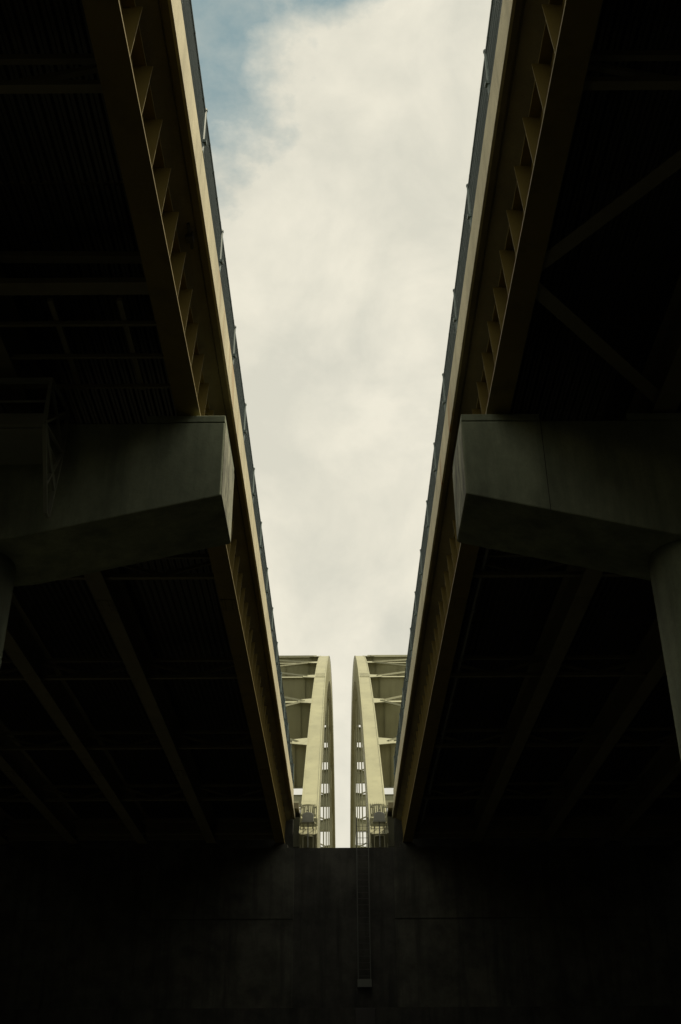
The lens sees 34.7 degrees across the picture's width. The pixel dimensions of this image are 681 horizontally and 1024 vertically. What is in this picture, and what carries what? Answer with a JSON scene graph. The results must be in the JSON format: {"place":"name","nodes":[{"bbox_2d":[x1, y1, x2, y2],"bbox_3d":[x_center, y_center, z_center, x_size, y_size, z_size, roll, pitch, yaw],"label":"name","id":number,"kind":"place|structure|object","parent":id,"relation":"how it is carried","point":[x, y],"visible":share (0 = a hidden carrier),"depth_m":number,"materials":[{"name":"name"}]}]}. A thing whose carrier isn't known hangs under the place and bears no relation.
{"place":"outdoors","nodes":[
{"label":"outdoors","id":0,"kind":"place"},
{"bbox_2d":[191,0,501,847],"label":"sky","id":1,"kind":"structure","parent":0,"point":[341,132],"materials":[{"name":"white"}]},
{"bbox_3d":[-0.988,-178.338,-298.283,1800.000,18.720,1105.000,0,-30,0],"label":"ground","id":2,"kind":"structure","parent":0,"visible":0},
{"bbox_2d":[0,416,233,666],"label":"bridge pier","id":3,"kind":"structure","parent":2,"relation":"on","point":[155,487],"depth_m":22.52,"materials":[{"name":"concrete"}]},
{"bbox_2d":[279,655,335,847],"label":"arch bridge","id":4,"kind":"structure","parent":2,"relation":"on","point":[307,685],"depth_m":81.83,"materials":[{"name":"beige paint"}]},
{"bbox_2d":[0,818,680,1023],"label":"end pier wall","id":5,"kind":"structure","parent":2,"relation":"on","point":[530,931],"depth_m":54.19,"materials":[{"name":"concrete"}]},
{"bbox_2d":[0,0,294,844],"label":"approach bridge","id":6,"kind":"structure","parent":5,"relation":"on","point":[140,703],"depth_m":25.47,"materials":[{"name":"paint"}]},
{"bbox_2d":[0,377,69,517],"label":"inspection cradle","id":7,"kind":"object","parent":6,"relation":"hanging from","point":[24,439],"visible":1,"depth_m":21.51,"materials":[{"name":"grey paint"}]},
{"bbox_2d":[0,297,170,389],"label":"access frame","id":8,"kind":"object","parent":6,"relation":"attached to","point":[59,325],"visible":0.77,"depth_m":21.78,"materials":[{"name":"metal"}]},
{"bbox_2d":[181,0,293,787],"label":"fence","id":9,"kind":"object","parent":6,"relation":"on","point":[190,32],"visible":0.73,"depth_m":24.75,"materials":[{"name":"metal"}]},
{"bbox_2d":[302,810,313,847],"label":"equipment housing","id":10,"kind":"object","parent":5,"relation":"attached to","point":[307,818],"visible":1,"depth_m":56.78,"materials":[{"name":"grey paint"}]},
{"bbox_2d":[300,804,316,847],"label":"caged ladder","id":11,"kind":"object","parent":5,"relation":"on","point":[308,805],"visible":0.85,"depth_m":57.50,"materials":[{"name":"beige metal"}]},
{"bbox_2d":[356,817,371,987],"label":"wall ladder","id":12,"kind":"object","parent":5,"relation":"attached to","point":[364,983],"depth_m":53.90,"materials":[{"name":"metal"}]},
{"bbox_2d":[370,804,387,847],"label":"caged ladder","id":13,"kind":"object","parent":5,"relation":"on","point":[374,805],"visible":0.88,"depth_m":57.50,"materials":[{"name":"beige metal"}]},
{"bbox_2d":[373,809,385,846],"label":"equipment housing","id":14,"kind":"object","parent":5,"relation":"attached to","point":[379,818],"visible":1,"depth_m":56.79,"materials":[{"name":"grey paint"}]},
{"bbox_2d":[392,0,680,841],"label":"approach bridge","id":15,"kind":"structure","parent":5,"relation":"on","point":[538,703],"depth_m":24.91,"materials":[{"name":"paint"}]},
{"bbox_2d":[393,0,502,780],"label":"fence","id":16,"kind":"object","parent":15,"relation":"on","point":[489,50],"visible":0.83,"depth_m":24.76,"materials":[{"name":"metal"}]},
{"bbox_2d":[350,655,406,847],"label":"arch bridge","id":17,"kind":"structure","parent":2,"relation":"on","point":[377,683],"depth_m":82.27,"materials":[{"name":"beige paint"}]},
{"bbox_2d":[453,413,680,759],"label":"bridge pier","id":18,"kind":"structure","parent":2,"relation":"on","point":[604,496],"depth_m":22.51,"materials":[{"name":"concrete"}]}
]}

